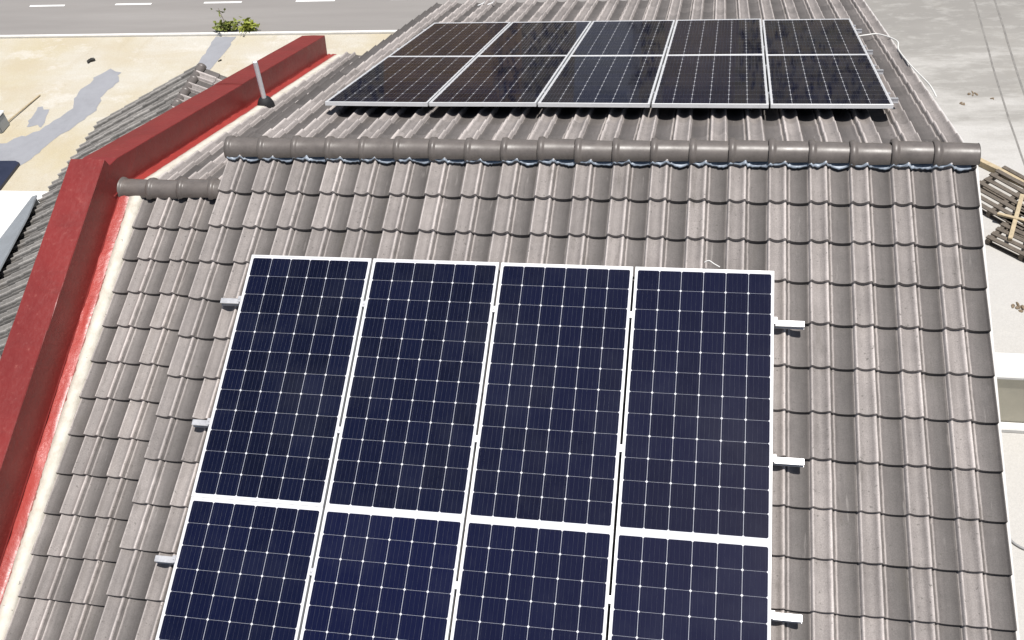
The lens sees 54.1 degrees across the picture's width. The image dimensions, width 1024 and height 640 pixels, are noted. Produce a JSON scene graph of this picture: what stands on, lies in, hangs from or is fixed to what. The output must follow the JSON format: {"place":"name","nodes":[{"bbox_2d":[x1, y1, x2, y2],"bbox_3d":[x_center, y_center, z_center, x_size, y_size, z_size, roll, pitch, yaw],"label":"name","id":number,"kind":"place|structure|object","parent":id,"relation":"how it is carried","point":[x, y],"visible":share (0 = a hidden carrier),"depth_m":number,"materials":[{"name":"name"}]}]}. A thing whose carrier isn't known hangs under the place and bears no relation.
{"place":"outdoors","nodes":[
{"label":"outdoors","id":0,"kind":"place"},
{"bbox_2d":[0,69,120,165],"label":"path","id":1,"kind":"structure","parent":0,"point":[21,150],"depth_m":23.01,"materials":[{"name":"grey concrete"}]},
{"bbox_2d":[0,63,226,358],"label":"neighbour house","id":2,"kind":"structure","parent":0,"point":[21,238],"depth_m":13.93,"materials":[{"name":"tile"}]},
{"bbox_2d":[0,191,46,237],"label":"canopy","id":3,"kind":"object","parent":2,"relation":"attached to","point":[13,204],"depth_m":14.67,"materials":[{"name":"white paint"}]},
{"bbox_2d":[0,34,390,191],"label":"yard","id":4,"kind":"structure","parent":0,"point":[57,74],"depth_m":24.36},
{"bbox_2d":[0,110,9,132],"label":"box","id":5,"kind":"object","parent":4,"relation":"on","point":[4,124],"visible":1,"depth_m":23.00,"materials":[{"name":"grey metal"}]},
{"bbox_2d":[0,161,19,189],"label":"tarpaulin","id":6,"kind":"object","parent":4,"relation":"on","point":[8,169],"visible":1,"depth_m":21.82,"materials":[{"name":"blue plastic"}]},
{"bbox_2d":[8,94,39,121],"bbox_3d":[-11.499,-4.974,23.609,0.036,0.056,1.205,11,49,18],"label":"pole","id":7,"kind":"object","parent":4,"relation":"on","point":[24,107],"visible":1,"depth_m":23.61,"materials":[{"name":"brown wood"}]},
{"bbox_2d":[27,106,48,126],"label":"path","id":8,"kind":"structure","parent":4,"relation":"on","point":[38,118],"depth_m":23.31,"materials":[{"name":"grey concrete"}]},
{"bbox_2d":[0,0,1019,639],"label":"house","id":9,"kind":"structure","parent":4,"relation":"on","point":[858,232],"depth_m":7.60,"materials":[{"name":"concrete"}]},
{"bbox_2d":[0,35,336,603],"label":"parapet wall","id":10,"kind":"structure","parent":9,"relation":"on","point":[43,347],"depth_m":8.48,"materials":[{"name":"red paint"}]},
{"bbox_2d":[253,61,274,107],"bbox_3d":[-2.842,-2.627,11.306,0.200,0.643,0.200,2,46,11],"label":"vent pipe","id":11,"kind":"object","parent":9,"relation":"on","point":[265,100],"visible":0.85,"depth_m":11.36,"materials":[{"name":"white plastic"}]},
{"bbox_2d":[154,555,801,623],"bbox_3d":[-0.347,1.769,6.583,4.345,0.154,0.086,2,46,11],"label":"mounting rail","id":12,"kind":"object","parent":9,"relation":"attached to","point":[786,617],"visible":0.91,"depth_m":6.21,"materials":[{"name":"metal"}]},
{"bbox_2d":[155,496,324,639],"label":"solar panel","id":13,"kind":"object","parent":12,"relation":"on","point":[241,570],"visible":1,"depth_m":6.80,"materials":[{"name":"blue glass"}]},
{"bbox_2d":[608,531,771,639],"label":"solar panel","id":14,"kind":"object","parent":12,"relation":"on","point":[670,587],"visible":1,"depth_m":6.31,"materials":[{"name":"blue glass"}]},
{"bbox_2d":[192,418,803,466],"bbox_3d":[-0.217,0.864,6.989,4.345,0.154,0.086,2,46,11],"label":"mounting rail","id":15,"kind":"object","parent":9,"relation":"attached to","point":[784,461],"visible":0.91,"depth_m":6.61,"materials":[{"name":"metal"}]},
{"bbox_2d":[191,255,372,507],"bbox_3d":[-1.669,0.393,7.407,0.983,0.037,1.942,2,65,11],"label":"solar panel","id":16,"kind":"object","parent":15,"relation":"on","point":[272,435],"visible":1,"depth_m":7.36,"materials":[{"name":"blue glass"}]},
{"bbox_2d":[325,258,499,518],"bbox_3d":[-0.688,0.434,7.221,0.983,0.036,1.942,2,66,11],"label":"solar panel","id":17,"kind":"object","parent":15,"relation":"on","point":[408,431],"visible":1,"depth_m":7.17,"materials":[{"name":"blue glass"}]},
{"bbox_2d":[467,262,632,529],"bbox_3d":[0.293,0.476,7.038,0.983,0.037,1.942,2,65,11],"label":"solar panel","id":18,"kind":"object","parent":15,"relation":"on","point":[549,440],"visible":1,"depth_m":6.99,"materials":[{"name":"blue glass"}]},
{"bbox_2d":[616,267,773,542],"bbox_3d":[1.275,0.517,6.851,0.983,0.037,1.942,2,65,11],"label":"solar panel","id":19,"kind":"object","parent":15,"relation":"on","point":[697,453],"visible":1,"depth_m":6.80,"materials":[{"name":"blue glass"}]},
{"bbox_2d":[220,296,804,329],"bbox_3d":[-0.112,-0.038,7.396,4.375,0.154,0.086,2,46,11],"label":"mounting rail","id":20,"kind":"object","parent":9,"relation":"attached to","point":[781,324],"visible":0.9,"depth_m":7.03,"materials":[{"name":"metal"}]},
{"bbox_2d":[336,91,898,102],"bbox_3d":[0.803,-2.014,9.144,5.141,0.177,0.086,3,46,11],"label":"mounting rail","id":21,"kind":"object","parent":9,"relation":"attached to","point":[894,99],"visible":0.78,"depth_m":8.63,"materials":[{"name":"metal"}]},
{"bbox_2d":[429,55,567,106],"bbox_3d":[-0.080,-2.355,9.801,0.983,0.035,1.892,3,27,12],"label":"solar panel","id":22,"kind":"object","parent":21,"relation":"attached to","point":[516,81],"visible":0.97,"depth_m":9.64,"materials":[{"name":"black glass"}]},
{"bbox_2d":[652,55,768,107],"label":"solar panel","id":23,"kind":"object","parent":21,"relation":"attached to","point":[712,81],"visible":1,"depth_m":9.23,"materials":[{"name":"glass"}]},
{"bbox_2d":[372,64,883,74],"bbox_3d":[1.010,-2.482,10.049,5.141,0.177,0.086,3,46,11],"label":"mounting rail","id":24,"kind":"object","parent":9,"relation":"attached to","point":[879,71],"visible":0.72,"depth_m":9.53,"materials":[{"name":"metal"}]},
{"bbox_2d":[325,56,475,105],"bbox_3d":[-1.058,-2.402,10.001,0.983,0.036,1.892,3,27,11],"label":"solar panel","id":25,"kind":"object","parent":24,"relation":"on","point":[405,80],"visible":0.95,"depth_m":9.84,"materials":[{"name":"black glass"}]},
{"bbox_2d":[538,55,663,107],"bbox_3d":[0.899,-2.306,9.604,0.983,0.037,1.892,3,27,11],"label":"solar panel","id":26,"kind":"object","parent":24,"relation":"on","point":[607,81],"visible":1,"depth_m":9.44,"materials":[{"name":"black glass"}]},
{"bbox_2d":[766,54,893,108],"bbox_3d":[2.855,-2.211,9.206,0.983,0.037,1.892,3,27,12],"label":"solar panel","id":27,"kind":"object","parent":24,"relation":"on","point":[828,81],"visible":1,"depth_m":9.03,"materials":[{"name":"black glass"}]},
{"bbox_2d":[396,45,872,54],"bbox_3d":[1.181,-2.869,10.798,5.141,0.177,0.086,3,46,11],"label":"mounting rail","id":28,"kind":"object","parent":9,"relation":"attached to","point":[869,52],"visible":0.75,"depth_m":10.27,"materials":[{"name":"metal"}]},
{"bbox_2d":[570,20,674,57],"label":"solar panel","id":29,"kind":"object","parent":28,"relation":"on","point":[639,37],"visible":0.92,"depth_m":11.18,"materials":[{"name":"black glass"}]},
{"bbox_2d":[423,25,861,34],"bbox_3d":[1.395,-3.356,11.738,5.141,0.177,0.086,3,46,11],"label":"mounting rail","id":30,"kind":"object","parent":9,"relation":"attached to","point":[859,30],"visible":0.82,"depth_m":11.21,"materials":[{"name":"metal"}]},
{"bbox_2d":[389,22,510,55],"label":"solar panel","id":31,"kind":"object","parent":30,"relation":"attached to","point":[458,39],"visible":0.84,"depth_m":11.58,"materials":[{"name":"black glass"}]},
{"bbox_2d":[477,21,591,56],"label":"solar panel","id":32,"kind":"object","parent":30,"relation":"attached to","point":[538,38],"visible":0.85,"depth_m":11.37,"materials":[{"name":"black glass"}]},
{"bbox_2d":[666,19,763,54],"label":"solar panel","id":33,"kind":"object","parent":30,"relation":"attached to","point":[720,37],"visible":0.89,"depth_m":10.96,"materials":[{"name":"black glass"}]},
{"bbox_2d":[762,19,867,54],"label":"solar panel","id":34,"kind":"object","parent":30,"relation":"attached to","point":[806,36],"visible":0.92,"depth_m":10.78,"materials":[{"name":"black glass"}]},
{"bbox_2d":[859,33,936,97],"bbox_3d":[3.949,-2.578,9.991,0.352,0.875,2.540,-4,46,5],"label":"cable","id":35,"kind":"object","parent":9,"relation":"on","point":[928,83],"visible":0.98,"depth_m":10.20,"materials":[{"name":"white plastic"}]},
{"bbox_2d":[199,36,235,69],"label":"path","id":36,"kind":"structure","parent":0,"point":[217,49],"depth_m":24.63,"materials":[{"name":"grey concrete"}]},
{"bbox_2d":[0,0,626,34],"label":"road","id":37,"kind":"structure","parent":0,"point":[19,17],"depth_m":25.98,"materials":[{"name":"grey asphalt"}]},
{"bbox_2d":[29,0,334,6],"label":"road marking","id":38,"kind":"object","parent":37,"relation":"on","point":[204,2],"visible":1,"depth_m":26.78,"materials":[{"name":"paint"}]},
{"bbox_2d":[211,8,238,31],"bbox_3d":[-7.229,-7.503,25.178,0.644,0.635,0.779,-26,48,-16],"label":"shrub","id":39,"kind":"object","parent":37,"relation":"on","point":[225,25],"visible":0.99,"depth_m":25.10,"materials":[{"name":"green plant"}]},
{"bbox_2d":[235,16,259,33],"bbox_3d":[-6.635,-7.327,25.061,0.555,0.420,0.606,-36,51,-24],"label":"shrub","id":40,"kind":"object","parent":37,"relation":"on","point":[247,25],"visible":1,"depth_m":25.02,"materials":[{"name":"green plant"}]},
{"bbox_2d":[864,0,1023,639],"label":"driveway","id":41,"kind":"structure","parent":0,"point":[943,49],"depth_m":20.17,"materials":[{"name":"concrete"}]},
{"bbox_2d":[974,0,1023,163],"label":"drain joint","id":42,"kind":"object","parent":41,"relation":"on","point":[1013,60],"visible":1,"depth_m":20.74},
{"bbox_2d":[978,158,1023,187],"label":"timber","id":43,"kind":"object","parent":41,"relation":"on","point":[988,166],"visible":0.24,"depth_m":18.39,"materials":[{"name":"beige wood"}]},
{"bbox_2d":[980,166,1023,233],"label":"pallet","id":44,"kind":"object","parent":41,"relation":"on","point":[1010,202],"visible":0.69,"depth_m":17.81,"materials":[{"name":"brown wood"}]},
{"bbox_2d":[985,206,1023,261],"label":"pallet","id":45,"kind":"object","parent":41,"relation":"on","point":[1005,228],"visible":0.89,"depth_m":17.05,"materials":[{"name":"brown wood"}]},
{"bbox_2d":[997,212,1023,221],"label":"timber","id":46,"kind":"object","parent":45,"relation":"on","point":[1010,216],"visible":1,"depth_m":17.28,"materials":[{"name":"beige wood"}]},
{"bbox_2d":[1007,194,1023,240],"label":"timber","id":47,"kind":"object","parent":45,"relation":"on","point":[1014,221],"visible":1,"depth_m":17.28,"materials":[{"name":"beige wood"}]},
{"bbox_2d":[995,353,1023,432],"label":"boundary wall","id":48,"kind":"structure","parent":41,"relation":"on","point":[1010,374],"depth_m":14.08,"materials":[{"name":"beige paint"}]},
{"bbox_2d":[1011,302,1023,312],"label":"brick bits","id":49,"kind":"object","parent":41,"relation":"on","point":[1018,306],"visible":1,"depth_m":16.07,"materials":[{"name":"brown brick"}]},
{"bbox_2d":[1011,539,1023,549],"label":"hose","id":50,"kind":"object","parent":41,"relation":"on","point":[1016,544],"visible":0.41,"depth_m":13.19,"materials":[{"name":"white plastic"}]},
{"label":"ground","id":51,"kind":"structure","parent":0,"visible":0},
{"bbox_2d":[0,30,396,38],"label":"kerb","id":52,"kind":"structure","parent":51,"relation":"on","point":[204,34],"depth_m":25.20,"materials":[{"name":"grey concrete"}]},
{"bbox_3d":[-0.449,2.671,6.175,4.360,0.154,0.087,2,46,11],"label":"rail","id":53,"kind":"object","parent":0,"visible":0},
{"bbox_2d":[299,507,464,639],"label":"solar panel","id":54,"kind":"object","parent":53,"relation":"attached to","point":[377,575],"visible":1,"depth_m":6.63,"materials":[{"name":"blue glass"}]},
{"bbox_2d":[450,518,613,639],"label":"solar panel","id":55,"kind":"object","parent":53,"relation":"attached to","point":[522,581],"visible":1,"depth_m":6.47,"materials":[{"name":"blue glass"}]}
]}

